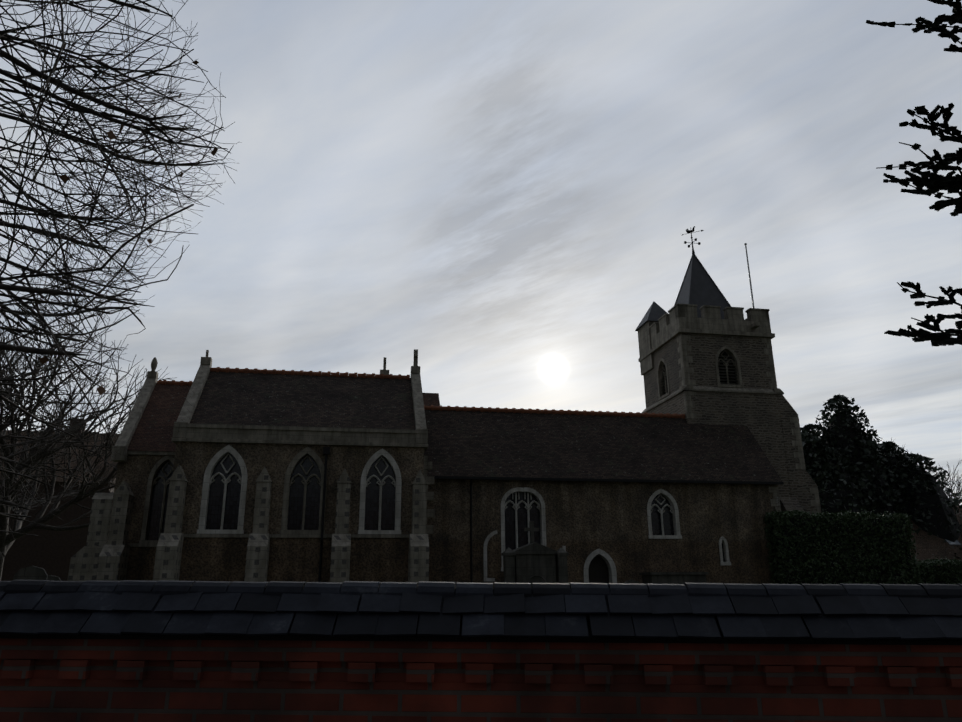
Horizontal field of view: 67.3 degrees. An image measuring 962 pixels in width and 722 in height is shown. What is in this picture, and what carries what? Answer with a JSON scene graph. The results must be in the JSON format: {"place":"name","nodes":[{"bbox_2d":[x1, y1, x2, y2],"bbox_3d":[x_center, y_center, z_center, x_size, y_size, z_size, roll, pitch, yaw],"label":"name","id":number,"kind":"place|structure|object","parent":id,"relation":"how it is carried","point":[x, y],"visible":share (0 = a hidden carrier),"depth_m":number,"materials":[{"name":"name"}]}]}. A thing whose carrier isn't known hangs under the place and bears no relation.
{"place":"outdoors","nodes":[
{"label":"outdoors","id":0,"kind":"place"},
{"bbox_2d":[71,418,85,437],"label":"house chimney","id":1,"kind":"object","parent":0,"point":[77,419],"depth_m":60.47,"materials":[{"name":"brown brick"}]},
{"bbox_2d":[139,540,158,543],"bbox_3d":[-12.886,7.250,28.916,1.400,0.140,0.390,3,-17,-10],"label":"window sill","id":2,"kind":"structure","parent":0,"point":[148,541],"depth_m":28.68,"materials":[{"name":"beige stone"}]},
{"bbox_2d":[157,380,192,385],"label":"ridge tiles","id":3,"kind":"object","parent":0,"point":[172,382],"depth_m":33.55,"materials":[{"name":"red tile"}]},
{"bbox_2d":[210,367,409,379],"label":"ridge tiles","id":4,"kind":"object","parent":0,"point":[303,372],"depth_m":30.94,"materials":[{"name":"red tile"}]},
{"bbox_2d":[0,579,961,600],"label":"wall coping ridge","id":5,"kind":"structure","parent":0,"point":[361,588],"depth_m":2.92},
{"bbox_2d":[0,0,961,504],"label":"sky","id":6,"kind":"structure","parent":0,"point":[500,192],"materials":[{"name":"grey"}]},
{"bbox_2d":[424,405,684,418],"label":"ridge tiles","id":7,"kind":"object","parent":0,"point":[546,411],"depth_m":33.69,"materials":[{"name":"tile"}]},
{"bbox_2d":[945,539,960,544],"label":"house skylight","id":8,"kind":"object","parent":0,"point":[951,542],"depth_m":48.27,"materials":[{"name":"grey glass"}]},
{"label":"churchyard ground","id":9,"kind":"structure","parent":0,"visible":0},
{"bbox_2d":[13,566,47,579],"bbox_3d":[-9.717,5.314,15.415,0.640,1.816,0.090,4,-17,-13],"label":"headstone","id":10,"kind":"object","parent":9,"relation":"on","point":[32,573],"visible":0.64,"depth_m":15.60,"materials":[{"name":"stone"}]},
{"bbox_2d":[0,329,63,456],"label":"bare tree","id":11,"kind":"object","parent":9,"relation":"on","point":[6,416],"visible":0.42,"depth_m":36.86,"materials":[{"name":"brown plant"}]},
{"bbox_2d":[47,575,60,580],"bbox_3d":[-11.430,6.479,18.934,0.640,1.675,0.090,4,-17,-13],"label":"headstone","id":12,"kind":"object","parent":9,"relation":"on","point":[51,577],"visible":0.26,"depth_m":19.14,"materials":[{"name":"stone"}]},
{"bbox_2d":[0,481,113,580],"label":"house walls","id":13,"kind":"structure","parent":9,"relation":"on","point":[51,552],"depth_m":54.48,"materials":[{"name":"brown brick"}]},
{"bbox_2d":[0,430,119,484],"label":"house roof","id":14,"kind":"structure","parent":13,"relation":"on","point":[72,465],"depth_m":57.67,"materials":[{"name":"brown tile"}]},
{"bbox_2d":[0,305,171,580],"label":"bare tree","id":15,"kind":"object","parent":9,"relation":"on","point":[81,494],"visible":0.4,"depth_m":40.37,"materials":[{"name":"brown plant"}]},
{"bbox_2d":[67,493,112,580],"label":"buttress","id":16,"kind":"structure","parent":9,"relation":"on","point":[83,563],"depth_m":28.55,"materials":[{"name":"stone"}]},
{"bbox_2d":[0,0,241,542],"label":"bare tree","id":17,"kind":"object","parent":9,"relation":"on","point":[50,212],"visible":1,"depth_m":6.44,"materials":[{"name":"brown plant"}]},
{"bbox_2d":[107,455,174,580],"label":"chancel walls","id":18,"kind":"structure","parent":9,"relation":"on","point":[133,471],"depth_m":29.03,"materials":[{"name":"stone"}]},
{"bbox_2d":[96,481,134,580],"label":"buttress","id":19,"kind":"structure","parent":18,"relation":"attached to","point":[113,560],"depth_m":27.99,"materials":[{"name":"stone"}]},
{"bbox_2d":[111,378,157,461],"bbox_3d":[-15.223,2.819,32.873,0.480,4.489,6.908,3,-17,-10],"label":"gable coping","id":20,"kind":"object","parent":18,"relation":"on","point":[132,422],"visible":0.62,"depth_m":30.66,"materials":[{"name":"grey stone"}]},
{"bbox_2d":[147,357,158,378],"bbox_3d":[-15.238,0.322,33.655,0.400,1.022,0.320,3,-17,-10],"label":"gable finial","id":21,"kind":"object","parent":20,"relation":"on","point":[152,373],"visible":0.98,"depth_m":33.55,"materials":[{"name":"stone"}]},
{"bbox_2d":[104,451,174,546],"bbox_3d":[-13.276,5.537,29.235,3.110,3.830,0.200,3,-17,-10],"label":"string course","id":22,"kind":"object","parent":18,"relation":"attached to","point":[170,453],"visible":0.29,"depth_m":29.53,"materials":[{"name":"grey stone"}]},
{"bbox_2d":[140,455,173,539],"bbox_3d":[-12.904,5.598,29.444,1.340,3.570,0.345,3,-17,-10],"label":"window surround","id":23,"kind":"object","parent":18,"relation":"attached to","point":[149,490],"visible":0.48,"depth_m":29.27,"materials":[{"name":"grey stone"}]},
{"bbox_2d":[147,460,173,539],"bbox_3d":[-12.927,5.673,29.552,1.000,3.250,0.031,3,-17,-10],"label":"window glass","id":24,"kind":"object","parent":23,"relation":"in","point":[155,511],"visible":0.42,"depth_m":29.45,"materials":[{"name":"black glass"}]},
{"bbox_2d":[152,461,172,539],"bbox_3d":[-12.901,5.649,29.410,1.076,3.212,0.090,3,-17,-10],"label":"window tracery","id":25,"kind":"object","parent":23,"relation":"in","point":[165,483],"visible":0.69,"depth_m":29.51,"materials":[{"name":"grey stone"}]},
{"bbox_2d":[127,383,439,451],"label":"roof","id":26,"kind":"structure","parent":18,"relation":"on","point":[158,419],"depth_m":31.47,"materials":[{"name":"tile"}]},
{"bbox_2d":[173,442,423,581],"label":"chapel walls","id":27,"kind":"structure","parent":9,"relation":"on","point":[297,559],"depth_m":26.19,"materials":[{"name":"brown stone"}]},
{"bbox_2d":[153,465,187,580],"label":"buttress","id":28,"kind":"structure","parent":27,"relation":"attached to","point":[168,557],"depth_m":24.88,"materials":[{"name":"stone"}]},
{"bbox_2d":[173,364,210,437],"bbox_3d":[-11.531,1.890,29.815,0.460,3.815,6.557,3,-17,-10],"label":"gable coping","id":29,"kind":"object","parent":27,"relation":"on","point":[192,398],"visible":0.38,"depth_m":27.83,"materials":[{"name":"stone"}]},
{"bbox_2d":[200,350,211,366],"bbox_3d":[-11.553,-0.138,30.457,0.400,0.670,0.320,3,-17,-10],"label":"gable finial","id":30,"kind":"object","parent":29,"relation":"on","point":[206,360],"visible":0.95,"depth_m":30.27,"materials":[{"name":"stone"}]},
{"bbox_2d":[197,530,243,533],"bbox_3d":[-9.240,6.083,25.715,1.580,0.140,0.390,3,-17,-10],"label":"window sill","id":31,"kind":"structure","parent":27,"relation":"attached to","point":[220,531],"depth_m":25.53,"materials":[{"name":"grey stone"}]},
{"bbox_2d":[198,445,247,529],"bbox_3d":[-9.256,4.630,26.182,1.520,3.154,0.345,3,-17,-10],"label":"window surround","id":32,"kind":"object","parent":27,"relation":"attached to","point":[218,457],"visible":0.71,"depth_m":26.05,"materials":[{"name":"grey stone"}]},
{"bbox_2d":[206,453,241,529],"bbox_3d":[-9.279,4.721,26.286,1.120,2.800,0.030,3,-17,-10],"label":"window glass","id":33,"kind":"object","parent":32,"relation":"in","point":[215,504],"visible":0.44,"depth_m":26.19,"materials":[{"name":"black glass"}]},
{"bbox_2d":[209,453,241,529],"bbox_3d":[-9.253,4.697,26.143,1.196,2.762,0.090,3,-17,-10],"label":"window tracery","id":34,"kind":"object","parent":32,"relation":"in","point":[225,481],"visible":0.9,"depth_m":26.22,"materials":[{"name":"grey stone"}]},
{"bbox_2d":[244,467,272,581],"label":"buttress","id":35,"kind":"structure","parent":27,"relation":"attached to","point":[257,559],"depth_m":25.32,"materials":[{"name":"stone"}]},
{"bbox_2d":[183,534,408,537],"bbox_3d":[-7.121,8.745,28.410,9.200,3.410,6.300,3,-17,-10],"label":"string course","id":36,"kind":"object","parent":27,"relation":"attached to","point":[294,535],"visible":0.04,"depth_m":25.94,"materials":[{"name":"beige stone"}]},
{"bbox_2d":[171,423,427,452],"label":"parapet","id":37,"kind":"structure","parent":27,"relation":"on","point":[253,434],"depth_m":26.97,"materials":[{"name":"grey stone"}]},
{"bbox_2d":[280,530,324,533],"bbox_3d":[-6.465,6.208,26.204,1.580,0.140,0.390,3,-17,-10],"label":"window sill","id":38,"kind":"structure","parent":27,"relation":"attached to","point":[300,531],"depth_m":26.01,"materials":[{"name":"beige stone"}]},
{"bbox_2d":[190,371,415,429],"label":"roof","id":39,"kind":"structure","parent":27,"relation":"on","point":[234,398],"depth_m":29.12,"materials":[{"name":"grey tile"}]},
{"bbox_2d":[281,447,326,529],"bbox_3d":[-6.482,4.755,26.671,1.520,3.154,0.345,3,-17,-10],"label":"window surround","id":40,"kind":"object","parent":27,"relation":"attached to","point":[299,456],"visible":0.67,"depth_m":26.55,"materials":[{"name":"grey stone"}]},
{"bbox_2d":[287,454,320,529],"bbox_3d":[-6.504,4.846,26.775,1.120,2.800,0.031,3,-17,-10],"label":"window glass","id":41,"kind":"object","parent":40,"relation":"in","point":[312,507],"visible":0.71,"depth_m":26.68,"materials":[{"name":"black glass"}]},
{"bbox_2d":[290,455,320,529],"bbox_3d":[-6.478,4.823,26.633,1.196,2.762,0.090,3,-17,-10],"label":"window tracery","id":42,"kind":"object","parent":40,"relation":"in","point":[305,483],"visible":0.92,"depth_m":26.71,"materials":[{"name":"grey stone"}]},
{"bbox_2d":[358,530,400,533],"bbox_3d":[-3.750,6.331,26.683,1.580,0.140,0.390,3,-17,-10],"label":"window sill","id":43,"kind":"structure","parent":27,"relation":"attached to","point":[379,531],"depth_m":26.50,"materials":[{"name":"beige stone"}]},
{"bbox_2d":[359,449,401,529],"bbox_3d":[-3.767,4.878,27.150,1.520,3.154,0.345,3,-17,-10],"label":"window surround","id":44,"kind":"object","parent":27,"relation":"attached to","point":[387,456],"visible":0.81,"depth_m":27.03,"materials":[{"name":"grey stone"}]},
{"bbox_2d":[364,456,395,529],"bbox_3d":[-3.789,4.969,27.253,1.120,2.800,0.031,3,-17,-10],"label":"window glass","id":45,"kind":"object","parent":44,"relation":"in","point":[372,506],"visible":0.77,"depth_m":27.16,"materials":[{"name":"black glass"}]},
{"bbox_2d":[366,457,395,529],"bbox_3d":[-3.763,4.945,27.111,1.196,2.762,0.090,3,-17,-10],"label":"window tracery","id":46,"kind":"object","parent":44,"relation":"in","point":[380,483],"visible":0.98,"depth_m":27.19,"materials":[{"name":"grey stone"}]},
{"bbox_2d":[380,357,388,374],"bbox_3d":[-4.241,0.294,31.821,0.400,0.920,0.336,3,-17,-10],"label":"gable finial","id":47,"kind":"object","parent":27,"relation":"on","point":[384,371],"visible":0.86,"depth_m":31.64,"materials":[{"name":"stone"}]},
{"bbox_2d":[318,447,472,581],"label":"downpipes","id":48,"kind":"object","parent":27,"relation":"attached to","point":[326,451],"visible":0.77,"depth_m":26.82,"materials":[{"name":"black metal"}]},
{"bbox_2d":[410,373,427,443],"bbox_3d":[-2.874,2.281,31.341,0.460,3.815,6.557,3,-17,-10],"label":"gable coping","id":49,"kind":"object","parent":27,"relation":"on","point":[419,410],"visible":0.44,"depth_m":29.32,"materials":[{"name":"stone"}]},
{"bbox_2d":[411,349,419,372],"bbox_3d":[-2.897,0.038,32.049,0.400,1.120,0.448,3,-17,-10],"label":"gable finial","id":50,"kind":"object","parent":49,"relation":"on","point":[415,367],"visible":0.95,"depth_m":31.92,"materials":[{"name":"stone"}]},
{"bbox_2d":[424,456,434,533],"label":"corner quoins","id":51,"kind":"object","parent":27,"relation":"attached to","point":[430,513],"visible":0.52,"depth_m":28.18,"materials":[{"name":"stone"}]},
{"bbox_2d":[330,469,351,581],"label":"buttress","id":52,"kind":"structure","parent":9,"relation":"on","point":[340,556],"depth_m":25.75,"materials":[{"name":"stone"}]},
{"bbox_2d":[408,470,428,582],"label":"buttress","id":53,"kind":"structure","parent":9,"relation":"on","point":[418,563],"depth_m":26.25,"materials":[{"name":"stone"}]},
{"bbox_2d":[502,521,568,588],"bbox_3d":[1.909,7.810,26.936,2.458,3.585,1.400,4,-17,-13],"label":"pediment monument","id":54,"kind":"object","parent":9,"relation":"on","point":[531,562],"visible":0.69,"depth_m":26.52,"materials":[{"name":"stone"}]},
{"bbox_2d":[427,479,780,587],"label":"nave walls","id":55,"kind":"structure","parent":9,"relation":"on","point":[585,520],"depth_m":30.26,"materials":[{"name":"stone"}]},
{"bbox_2d":[483,530,496,581],"bbox_3d":[0.380,7.816,29.052,0.580,1.998,0.112,3,-17,-10],"label":"door surround","id":56,"kind":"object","parent":55,"relation":"attached to","point":[490,535],"depth_m":28.95,"materials":[{"name":"beige stone"}]},
{"bbox_2d":[501,487,545,566],"bbox_3d":[1.710,6.884,29.702,1.880,3.316,0.345,3,-17,-10],"label":"window surround","id":57,"kind":"object","parent":55,"relation":"attached to","point":[535,493],"visible":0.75,"depth_m":29.75,"materials":[{"name":"grey stone"}]},
{"bbox_2d":[505,492,540,549],"bbox_3d":[1.688,6.941,29.816,1.560,3.036,0.030,3,-17,-10],"label":"window glass","id":58,"kind":"object","parent":57,"relation":"in","point":[510,530],"visible":0.44,"depth_m":29.89,"materials":[{"name":"black glass"}]},
{"bbox_2d":[505,492,540,547],"bbox_3d":[1.714,6.898,29.679,1.636,3.036,0.090,3,-17,-10],"label":"window tracery","id":59,"kind":"object","parent":57,"relation":"in","point":[517,507],"visible":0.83,"depth_m":29.90,"materials":[{"name":"grey stone"}]},
{"bbox_2d":[584,549,616,582],"bbox_3d":[4.835,9.002,29.712,1.400,2.480,0.480,3,-17,-10],"label":"door surround","id":60,"kind":"object","parent":55,"relation":"attached to","point":[606,558],"visible":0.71,"depth_m":29.72,"materials":[{"name":"beige stone"}]},
{"bbox_2d":[588,555,608,583],"bbox_3d":[4.803,9.154,29.850,1.000,2.270,0.060,3,-17,-10],"label":"door","id":61,"kind":"structure","parent":60,"relation":"in","point":[598,572],"depth_m":29.97,"materials":[{"name":"brown wood"}]},
{"bbox_2d":[424,410,782,481],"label":"roof","id":62,"kind":"structure","parent":55,"relation":"on","point":[492,444],"depth_m":32.11,"materials":[{"name":"grey tile"}]},
{"bbox_2d":[434,476,783,484],"bbox_3d":[5.417,5.040,30.535,16.080,0.110,0.130,3,-17,-10],"label":"gutter","id":63,"kind":"object","parent":55,"relation":"attached to","point":[601,480],"visible":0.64,"depth_m":30.46,"materials":[{"name":"black metal"}]},
{"bbox_2d":[647,489,680,534],"bbox_3d":[7.726,6.540,30.952,1.420,2.066,0.345,3,-17,-10],"label":"window surround","id":64,"kind":"object","parent":55,"relation":"attached to","point":[673,504],"visible":0.75,"depth_m":30.89,"materials":[{"name":"grey stone"}]},
{"bbox_2d":[651,494,673,534],"bbox_3d":[7.703,6.599,31.065,1.100,1.780,0.031,3,-17,-10],"label":"window glass","id":65,"kind":"object","parent":64,"relation":"in","point":[667,522],"visible":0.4,"depth_m":31.01,"materials":[{"name":"black glass"}]},
{"bbox_2d":[651,495,673,534],"bbox_3d":[7.729,6.575,30.923,1.176,1.742,0.090,3,-17,-10],"label":"window tracery","id":66,"kind":"object","parent":64,"relation":"in","point":[661,511],"visible":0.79,"depth_m":30.98,"materials":[{"name":"grey stone"}]},
{"bbox_2d":[648,535,681,538],"bbox_3d":[7.738,7.473,30.643,1.480,0.140,0.390,3,-17,-10],"label":"window sill","id":67,"kind":"structure","parent":55,"relation":"attached to","point":[664,536],"depth_m":30.46,"materials":[{"name":"beige stone"}]},
{"bbox_2d":[562,497,779,550],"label":"nave stone patches","id":68,"kind":"object","parent":55,"relation":"attached to","point":[564,547],"visible":0.23,"depth_m":31.87,"materials":[{"name":"grey stone"}]},
{"bbox_2d":[719,536,729,561],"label":"window surround","id":69,"kind":"object","parent":55,"relation":"attached to","point":[723,540],"visible":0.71,"depth_m":30.84,"materials":[{"name":"beige stone"}]},
{"bbox_2d":[720,562,730,564],"bbox_3d":[10.341,8.622,30.748,0.470,0.140,0.320,3,-17,-10],"label":"window sill","id":70,"kind":"structure","parent":55,"relation":"attached to","point":[725,563],"depth_m":30.59,"materials":[{"name":"beige stone"}]},
{"bbox_2d":[625,580,639,583],"bbox_3d":[5.193,8.209,24.664,0.640,1.439,0.090,4,-17,-13],"label":"headstone","id":71,"kind":"object","parent":9,"relation":"on","point":[631,581],"visible":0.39,"depth_m":24.82,"materials":[{"name":"stone"}]},
{"bbox_2d":[639,572,707,583],"bbox_3d":[7.794,9.369,29.004,2.529,1.715,1.030,4,-17,-13],"label":"chest tomb","id":72,"kind":"object","parent":9,"relation":"on","point":[671,577],"visible":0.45,"depth_m":28.77,"materials":[{"name":"stone"}]},
{"bbox_2d":[635,226,820,517],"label":"church tower","id":73,"kind":"structure","parent":9,"relation":"on","point":[706,353],"depth_m":36.06,"materials":[{"name":"stone"}]},
{"bbox_2d":[750,322,759,328],"bbox_3d":[13.846,-1.781,36.564,0.250,0.200,0.550,3,-17,-10],"label":"tower spout","id":74,"kind":"object","parent":73,"relation":"attached to","point":[754,325],"visible":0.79,"depth_m":36.37,"materials":[{"name":"stone"}]},
{"bbox_2d":[769,487,780,517],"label":"corner quoins","id":75,"kind":"object","parent":9,"relation":"on","point":[774,491],"visible":0.21,"depth_m":31.95,"materials":[{"name":"stone"}]},
{"bbox_2d":[763,507,922,583],"bbox_3d":[15.734,8.635,31.682,7.108,4.351,1.616,4,-17,-13],"label":"clipped hedge","id":76,"kind":"object","parent":9,"relation":"on","point":[847,547],"visible":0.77,"depth_m":31.19,"materials":[{"name":"green plant"}]},
{"bbox_2d":[800,394,961,557],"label":"yew trees","id":77,"kind":"object","parent":9,"relation":"on","point":[851,465],"visible":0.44,"depth_m":50.22,"materials":[{"name":"green plant"}]},
{"bbox_2d":[866,0,961,345],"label":"cedar","id":78,"kind":"object","parent":9,"relation":"on","point":[933,182],"visible":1,"depth_m":7.73,"materials":[{"name":"green plant"}]},
{"bbox_2d":[882,439,961,504],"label":"bare tree","id":79,"kind":"object","parent":9,"relation":"on","point":[953,483],"visible":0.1,"depth_m":85.52,"materials":[{"name":"brown plant"}]},
{"bbox_2d":[906,506,961,565],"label":"house roof","id":80,"kind":"structure","parent":9,"relation":"on","point":[933,546],"depth_m":47.61,"materials":[{"name":"tile"}]},
{"bbox_2d":[944,539,961,545],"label":"house skylight frame","id":81,"kind":"object","parent":80,"relation":"on","point":[954,544],"visible":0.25,"depth_m":48.13,"materials":[{"name":"grey metal"}]},
{"bbox_2d":[911,556,961,583],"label":"hedge","id":82,"kind":"object","parent":9,"relation":"on","point":[932,571],"visible":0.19,"depth_m":35.43,"materials":[{"name":"green plant"}]},
{"bbox_3d":[-0.081,1.876,2.681,14.000,1.585,0.285,0,-17,2],"label":"garden wall brickwork","id":83,"kind":"object","parent":9,"relation":"on","visible":0},
{"bbox_2d":[0,613,961,644],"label":"garden wall coping","id":84,"kind":"object","parent":83,"relation":"on","point":[591,639],"visible":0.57,"depth_m":2.76,"materials":[{"name":"black stone"}]},
{"bbox_2d":[0,587,961,639],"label":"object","id":85,"kind":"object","parent":84,"relation":"on","point":[851,617],"depth_m":2.80,"materials":[{"name":"grey stone"}]}
]}

